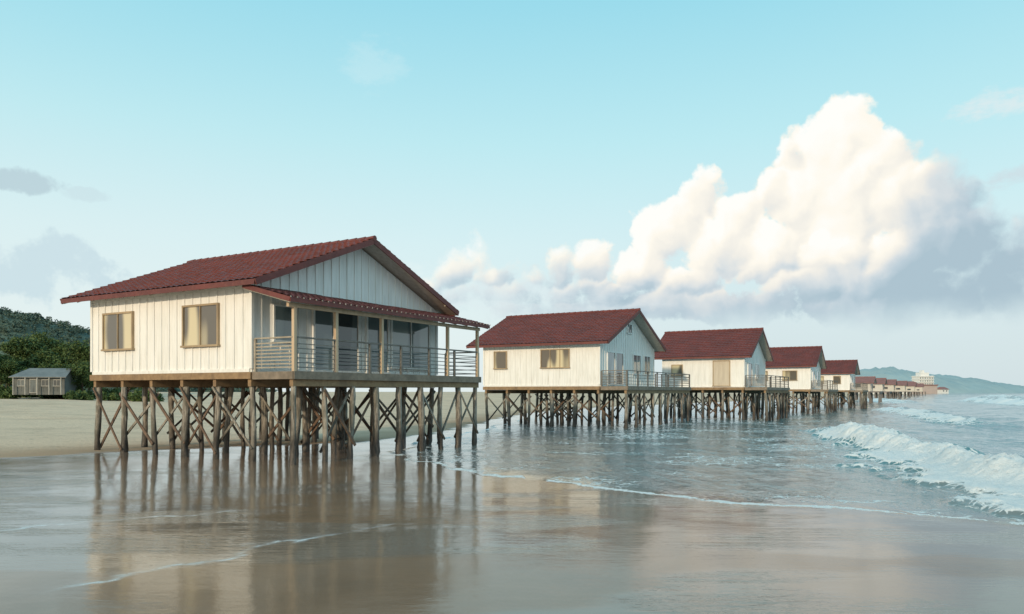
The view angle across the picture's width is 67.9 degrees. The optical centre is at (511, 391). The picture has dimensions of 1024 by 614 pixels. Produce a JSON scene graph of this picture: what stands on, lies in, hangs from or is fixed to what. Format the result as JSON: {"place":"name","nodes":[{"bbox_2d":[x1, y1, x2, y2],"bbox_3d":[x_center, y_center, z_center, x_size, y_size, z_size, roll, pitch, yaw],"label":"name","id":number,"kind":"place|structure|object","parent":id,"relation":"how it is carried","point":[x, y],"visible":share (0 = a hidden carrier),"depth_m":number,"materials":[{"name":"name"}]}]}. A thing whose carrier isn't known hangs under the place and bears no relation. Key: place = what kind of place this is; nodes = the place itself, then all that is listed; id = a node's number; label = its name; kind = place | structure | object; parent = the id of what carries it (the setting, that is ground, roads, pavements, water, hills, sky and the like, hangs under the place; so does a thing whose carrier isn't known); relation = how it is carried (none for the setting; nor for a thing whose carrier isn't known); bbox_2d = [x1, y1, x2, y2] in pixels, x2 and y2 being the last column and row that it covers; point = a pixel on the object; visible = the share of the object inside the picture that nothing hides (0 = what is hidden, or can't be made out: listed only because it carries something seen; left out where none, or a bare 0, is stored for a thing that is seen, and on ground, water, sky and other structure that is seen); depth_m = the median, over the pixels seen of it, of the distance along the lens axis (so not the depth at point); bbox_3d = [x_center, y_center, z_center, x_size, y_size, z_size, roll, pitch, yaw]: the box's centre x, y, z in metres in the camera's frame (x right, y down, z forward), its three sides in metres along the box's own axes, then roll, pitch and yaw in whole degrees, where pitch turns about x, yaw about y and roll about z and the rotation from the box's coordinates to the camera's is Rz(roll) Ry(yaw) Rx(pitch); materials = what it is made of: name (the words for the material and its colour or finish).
{"place":"outdoors","nodes":[
{"label":"outdoors","id":0,"kind":"place"},
{"bbox_2d":[0,306,277,391],"bbox_3d":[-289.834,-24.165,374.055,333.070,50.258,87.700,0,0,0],"label":"hillside forest","id":1,"kind":"object","parent":0,"point":[36,319],"visible":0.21,"depth_m":383.66,"materials":[{"name":"green plant"}]},
{"bbox_2d":[0,392,1023,613],"bbox_3d":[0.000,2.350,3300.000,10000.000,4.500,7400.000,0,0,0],"label":"beach ground","id":2,"kind":"structure","parent":0,"point":[109,527],"depth_m":10.51,"materials":[{"name":"beige sand"}]},
{"bbox_2d":[0,390,17,398],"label":"bush","id":3,"kind":"object","parent":2,"relation":"on","point":[7,396],"visible":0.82,"depth_m":90.86,"materials":[{"name":"green plant"}]},
{"bbox_2d":[0,354,17,365],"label":"broadleaf tree","id":4,"kind":"object","parent":2,"relation":"on","point":[2,357],"visible":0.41,"depth_m":100.83,"materials":[{"name":"green plant"}]},
{"bbox_2d":[0,359,18,386],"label":"broadleaf tree","id":5,"kind":"object","parent":2,"relation":"on","point":[6,366],"visible":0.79,"depth_m":97.31,"materials":[{"name":"green plant"}]},
{"bbox_2d":[0,386,21,398],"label":"bush","id":6,"kind":"object","parent":2,"relation":"on","point":[10,388],"visible":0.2,"depth_m":92.26,"materials":[{"name":"green plant"}]},
{"bbox_2d":[0,356,24,384],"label":"broadleaf tree","id":7,"kind":"object","parent":2,"relation":"on","point":[13,368],"visible":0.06,"depth_m":104.66,"materials":[{"name":"green plant"}]},
{"bbox_2d":[0,384,32,397],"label":"bush","id":8,"kind":"object","parent":2,"relation":"on","point":[23,396],"visible":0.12,"depth_m":96.47,"materials":[{"name":"green plant"}]},
{"bbox_2d":[4,365,29,377],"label":"broadleaf tree","id":9,"kind":"object","parent":2,"relation":"on","point":[19,369],"visible":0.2,"depth_m":98.37,"materials":[{"name":"green plant"}]},
{"bbox_2d":[0,335,37,375],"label":"broadleaf tree","id":10,"kind":"object","parent":2,"relation":"on","point":[4,348],"visible":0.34,"depth_m":107.41,"materials":[{"name":"green plant"}]},
{"bbox_2d":[7,337,47,367],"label":"broadleaf tree","id":11,"kind":"object","parent":2,"relation":"on","point":[31,349],"visible":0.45,"depth_m":107.88,"materials":[{"name":"green plant"}]},
{"bbox_2d":[9,368,78,394],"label":"beach cabin","id":12,"kind":"object","parent":2,"relation":"on","point":[43,381],"visible":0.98,"depth_m":91.47,"materials":[{"name":"grey wood"}]},
{"bbox_2d":[17,379,23,385],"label":"window","id":13,"kind":"structure","parent":12,"relation":"in","point":[20,382],"depth_m":91.07,"materials":[{"name":"grey glass"}]},
{"bbox_2d":[29,379,35,392],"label":"door","id":14,"kind":"structure","parent":12,"relation":"in","point":[32,382],"depth_m":91.25,"materials":[{"name":"grey wood"}]},
{"bbox_2d":[41,379,47,385],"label":"window","id":15,"kind":"structure","parent":12,"relation":"in","point":[44,382],"depth_m":91.43,"materials":[{"name":"grey glass"}]},
{"bbox_2d":[53,379,59,385],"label":"window","id":16,"kind":"structure","parent":12,"relation":"in","point":[56,382],"depth_m":91.63,"materials":[{"name":"grey glass"}]},
{"bbox_2d":[26,331,65,352],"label":"broadleaf tree","id":17,"kind":"object","parent":2,"relation":"on","point":[51,342],"visible":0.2,"depth_m":120.73,"materials":[{"name":"green plant"}]},
{"bbox_2d":[26,348,69,367],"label":"broadleaf tree","id":18,"kind":"object","parent":2,"relation":"on","point":[43,357],"visible":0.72,"depth_m":104.48,"materials":[{"name":"green plant"}]},
{"bbox_2d":[41,395,54,398],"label":"bush","id":19,"kind":"object","parent":2,"relation":"on","point":[47,396],"visible":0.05,"depth_m":95.71,"materials":[{"name":"green plant"}]},
{"bbox_2d":[38,363,60,367],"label":"broadleaf tree","id":20,"kind":"object","parent":2,"relation":"on","point":[47,366],"visible":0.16,"depth_m":99.05,"materials":[{"name":"green plant"}]},
{"bbox_2d":[49,343,71,359],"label":"broadleaf tree","id":21,"kind":"object","parent":2,"relation":"on","point":[59,349],"visible":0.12,"depth_m":119.02,"materials":[{"name":"green plant"}]},
{"bbox_2d":[49,339,89,373],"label":"broadleaf tree","id":22,"kind":"object","parent":2,"relation":"on","point":[81,351],"visible":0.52,"depth_m":103.55,"materials":[{"name":"green plant"}]},
{"bbox_2d":[63,390,83,399],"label":"bush","id":23,"kind":"object","parent":2,"relation":"on","point":[66,395],"visible":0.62,"depth_m":90.94,"materials":[{"name":"green plant"}]},
{"bbox_2d":[64,356,90,390],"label":"broadleaf tree","id":24,"kind":"object","parent":2,"relation":"on","point":[72,360],"visible":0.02,"depth_m":106.29,"materials":[{"name":"green plant"}]},
{"bbox_2d":[68,390,87,399],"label":"bush","id":25,"kind":"object","parent":2,"relation":"on","point":[73,394],"visible":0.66,"depth_m":90.58,"materials":[{"name":"green plant"}]},
{"bbox_2d":[66,360,93,391],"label":"broadleaf tree","id":26,"kind":"object","parent":2,"relation":"on","point":[82,368],"visible":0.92,"depth_m":94.14,"materials":[{"name":"green plant"}]},
{"bbox_2d":[70,392,95,400],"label":"bush","id":27,"kind":"object","parent":2,"relation":"on","point":[86,396],"visible":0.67,"depth_m":91.12,"materials":[{"name":"green plant"}]},
{"bbox_2d":[94,387,120,398],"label":"bush","id":28,"kind":"object","parent":2,"relation":"on","point":[117,390],"visible":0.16,"depth_m":98.46,"materials":[{"name":"green plant"}]},
{"bbox_2d":[102,391,118,400],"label":"bush","id":29,"kind":"object","parent":2,"relation":"on","point":[110,397],"visible":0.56,"depth_m":92.79,"materials":[{"name":"green plant"}]},
{"bbox_2d":[116,392,136,400],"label":"bush","id":30,"kind":"object","parent":2,"relation":"on","point":[129,395],"visible":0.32,"depth_m":93.63,"materials":[{"name":"green plant"}]},
{"bbox_2d":[131,390,164,401],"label":"bush","id":31,"kind":"object","parent":2,"relation":"on","point":[137,397],"visible":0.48,"depth_m":91.58,"materials":[{"name":"green plant"}]},
{"bbox_2d":[60,235,490,464],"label":"stilt house","id":32,"kind":"structure","parent":2,"relation":"on","point":[370,312],"depth_m":24.86,"materials":[{"name":"white paint"}]},
{"bbox_2d":[101,311,134,350],"bbox_3d":[-13.150,-2.010,25.338,1.710,1.280,0.114,0,0,30],"label":"window","id":33,"kind":"structure","parent":32,"relation":"in","point":[117,327],"depth_m":25.32,"materials":[{"name":"clear glass"}]},
{"bbox_2d":[180,303,220,347],"bbox_3d":[-9.547,-2.025,23.258,1.730,1.310,0.114,0,0,30],"label":"window","id":34,"kind":"structure","parent":32,"relation":"in","point":[200,322],"depth_m":23.24,"materials":[{"name":"clear glass"}]},
{"bbox_2d":[272,304,291,341],"bbox_3d":[-6.960,-2.075,23.193,0.114,1.150,0.900,0,0,30],"label":"window","id":35,"kind":"structure","parent":32,"relation":"in","point":[282,315],"depth_m":23.12,"materials":[{"name":"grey glass"}]},
{"bbox_2d":[312,310,333,371],"bbox_3d":[-6.100,-1.685,24.682,0.114,2.130,1.060,0,0,30],"label":"sliding door","id":36,"kind":"structure","parent":32,"relation":"in","point":[322,321],"depth_m":24.63,"materials":[{"name":"clear glass"}]},
{"bbox_2d":[338,313,360,372],"bbox_3d":[-5.535,-1.685,25.661,0.114,2.130,1.200,0,0,30],"label":"sliding door","id":37,"kind":"structure","parent":32,"relation":"in","point":[348,325],"depth_m":25.70,"materials":[{"name":"clear glass"}]},
{"bbox_2d":[365,317,390,373],"bbox_3d":[-4.762,-1.670,26.999,0.114,2.100,1.310,0,0,30],"label":"sliding door","id":38,"kind":"structure","parent":32,"relation":"in","point":[371,324],"depth_m":26.90,"materials":[{"name":"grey glass"}]},
{"bbox_2d":[390,320,431,369],"bbox_3d":[-3.800,-1.785,28.666,0.114,1.870,2.460,0,0,30],"label":"sliding door","id":39,"kind":"structure","parent":32,"relation":"in","point":[401,333],"depth_m":28.64,"materials":[{"name":"clear glass"}]},
{"bbox_2d":[874,379,900,398],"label":"stilt house","id":40,"kind":"structure","parent":2,"relation":"on","point":[890,385],"depth_m":226.08,"materials":[{"name":"paint"}]},
{"bbox_2d":[886,381,909,397],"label":"stilt house","id":41,"kind":"structure","parent":2,"relation":"on","point":[901,386],"depth_m":286.39,"materials":[{"name":"paint"}]},
{"bbox_2d":[897,382,918,395],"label":"stilt house","id":42,"kind":"structure","parent":2,"relation":"on","point":[910,387],"depth_m":361.45,"materials":[{"name":"paint"}]},
{"bbox_2d":[910,383,925,394],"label":"stilt house","id":43,"kind":"structure","parent":2,"relation":"on","point":[919,387],"depth_m":451.54,"materials":[{"name":"paint"}]},
{"bbox_2d":[911,370,937,393],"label":"hotel building","id":44,"kind":"structure","parent":2,"relation":"on","point":[927,380],"depth_m":820.73,"materials":[{"name":"white concrete"}]},
{"bbox_2d":[937,387,948,393],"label":"waterfront building","id":45,"kind":"structure","parent":2,"relation":"on","point":[942,390],"depth_m":902.54,"materials":[{"name":"white glass"}]},
{"bbox_2d":[0,0,1023,391],"label":"sky","id":46,"kind":"structure","parent":0,"point":[845,178],"materials":[{"name":"blue"}]},
{"bbox_2d":[386,393,1023,524],"bbox_3d":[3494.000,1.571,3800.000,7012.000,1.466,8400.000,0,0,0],"label":"sea water","id":47,"kind":"structure","parent":0,"point":[956,455],"depth_m":23.88,"materials":[{"name":"blue liquid"}]},
{"bbox_2d":[466,308,690,428],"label":"stilt house","id":48,"kind":"structure","parent":47,"relation":"on","point":[603,352],"depth_m":46.99,"materials":[{"name":"white paint"}]},
{"bbox_2d":[493,351,507,368],"bbox_3d":[-0.730,-1.960,47.288,1.010,1.120,0.114,0,0,30],"label":"window","id":49,"kind":"structure","parent":48,"relation":"in","point":[500,357],"depth_m":47.30,"materials":[{"name":"beige glass"}]},
{"bbox_2d":[540,348,569,368],"bbox_3d":[2.561,-1.980,45.388,2.010,1.160,0.114,0,0,30],"label":"window","id":50,"kind":"structure","parent":48,"relation":"in","point":[549,358],"depth_m":45.41,"materials":[{"name":"beige glass"}]},
{"bbox_2d":[607,351,615,385],"bbox_3d":[5.931,-1.390,45.356,0.114,2.020,1.260,0,0,30],"label":"sliding door","id":51,"kind":"structure","parent":48,"relation":"in","point":[611,356],"depth_m":45.41,"materials":[{"name":"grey glass"}]},
{"bbox_2d":[616,352,623,385],"bbox_3d":[6.581,-1.390,46.482,0.114,2.020,1.260,0,0,30],"label":"sliding door","id":52,"kind":"structure","parent":48,"relation":"in","point":[619,356],"depth_m":46.50,"materials":[{"name":"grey glass"}]},
{"bbox_2d":[626,323,632,333],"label":"gable window","id":53,"kind":"structure","parent":48,"relation":"in","point":[629,327],"depth_m":47.95,"materials":[{"name":"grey glass"}]},
{"bbox_2d":[633,354,641,374],"bbox_3d":[8.080,-1.750,49.080,0.114,1.300,1.460,0,0,30],"label":"window","id":54,"kind":"structure","parent":48,"relation":"in","point":[636,358],"depth_m":49.02,"materials":[{"name":"grey glass"}]},
{"bbox_2d":[643,355,650,374],"bbox_3d":[9.031,-1.750,50.726,0.114,1.300,1.260,0,0,30],"label":"window","id":55,"kind":"structure","parent":48,"relation":"in","point":[646,359],"depth_m":50.63,"materials":[{"name":"grey glass"}]},
{"bbox_2d":[654,327,789,420],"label":"stilt house","id":56,"kind":"structure","parent":47,"relation":"in","point":[721,362],"depth_m":58.35,"materials":[{"name":"white paint"}]},
{"bbox_2d":[671,364,682,375],"bbox_3d":[12.697,-1.650,58.475,0.960,0.900,0.114,0,0,30],"label":"window","id":57,"kind":"structure","parent":56,"relation":"in","point":[678,368],"depth_m":58.47,"materials":[{"name":"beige glass"}]},
{"bbox_2d":[713,360,729,385],"bbox_3d":[15.642,-1.375,56.775,1.360,1.950,0.114,0,0,30],"label":"shutter door","id":58,"kind":"structure","parent":56,"relation":"in","point":[721,368],"depth_m":56.78,"materials":[{"name":"paint"}]},
{"bbox_2d":[747,362,752,386],"bbox_3d":[18.001,-1.300,57.443,0.114,1.800,1.460,0,0,30],"label":"sliding door","id":59,"kind":"structure","parent":56,"relation":"in","point":[749,365],"depth_m":57.31,"materials":[{"name":"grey glass"}]},
{"bbox_2d":[755,364,758,377],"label":"window","id":60,"kind":"structure","parent":56,"relation":"in","point":[756,365],"depth_m":59.47,"materials":[{"name":"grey glass"}]},
{"bbox_2d":[745,346,837,413],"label":"stilt house","id":61,"kind":"structure","parent":47,"relation":"in","point":[801,367],"depth_m":75.61,"materials":[{"name":"white paint"}]},
{"bbox_2d":[782,370,797,380],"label":"window","id":62,"kind":"structure","parent":61,"relation":"in","point":[792,374],"depth_m":74.87,"materials":[{"name":"beige glass"}]},
{"bbox_2d":[812,370,814,387],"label":"sliding door","id":63,"kind":"structure","parent":61,"relation":"in","point":[813,372],"depth_m":75.41,"materials":[{"name":"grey glass"}]},
{"bbox_2d":[816,371,818,381],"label":"window","id":64,"kind":"structure","parent":61,"relation":"in","point":[817,372],"depth_m":77.67,"materials":[{"name":"grey glass"}]},
{"bbox_2d":[801,360,867,408],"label":"stilt house","id":65,"kind":"structure","parent":47,"relation":"in","point":[843,373],"depth_m":96.36,"materials":[{"name":"white paint"}]},
{"bbox_2d":[833,376,840,383],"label":"window","id":66,"kind":"structure","parent":65,"relation":"in","point":[835,378],"depth_m":95.70,"materials":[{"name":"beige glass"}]},
{"bbox_2d":[841,376,882,403],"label":"stilt house","id":67,"kind":"structure","parent":47,"relation":"in","point":[869,380],"depth_m":136.04,"materials":[{"name":"paint"}]},
{"bbox_2d":[855,378,891,399],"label":"stilt house","id":68,"kind":"structure","parent":47,"relation":"on","point":[879,385],"depth_m":175.93,"materials":[{"name":"paint"}]},
{"bbox_2d":[855,366,1023,392],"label":"headland hill","id":69,"kind":"structure","parent":0,"point":[954,384],"depth_m":1375.10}
]}

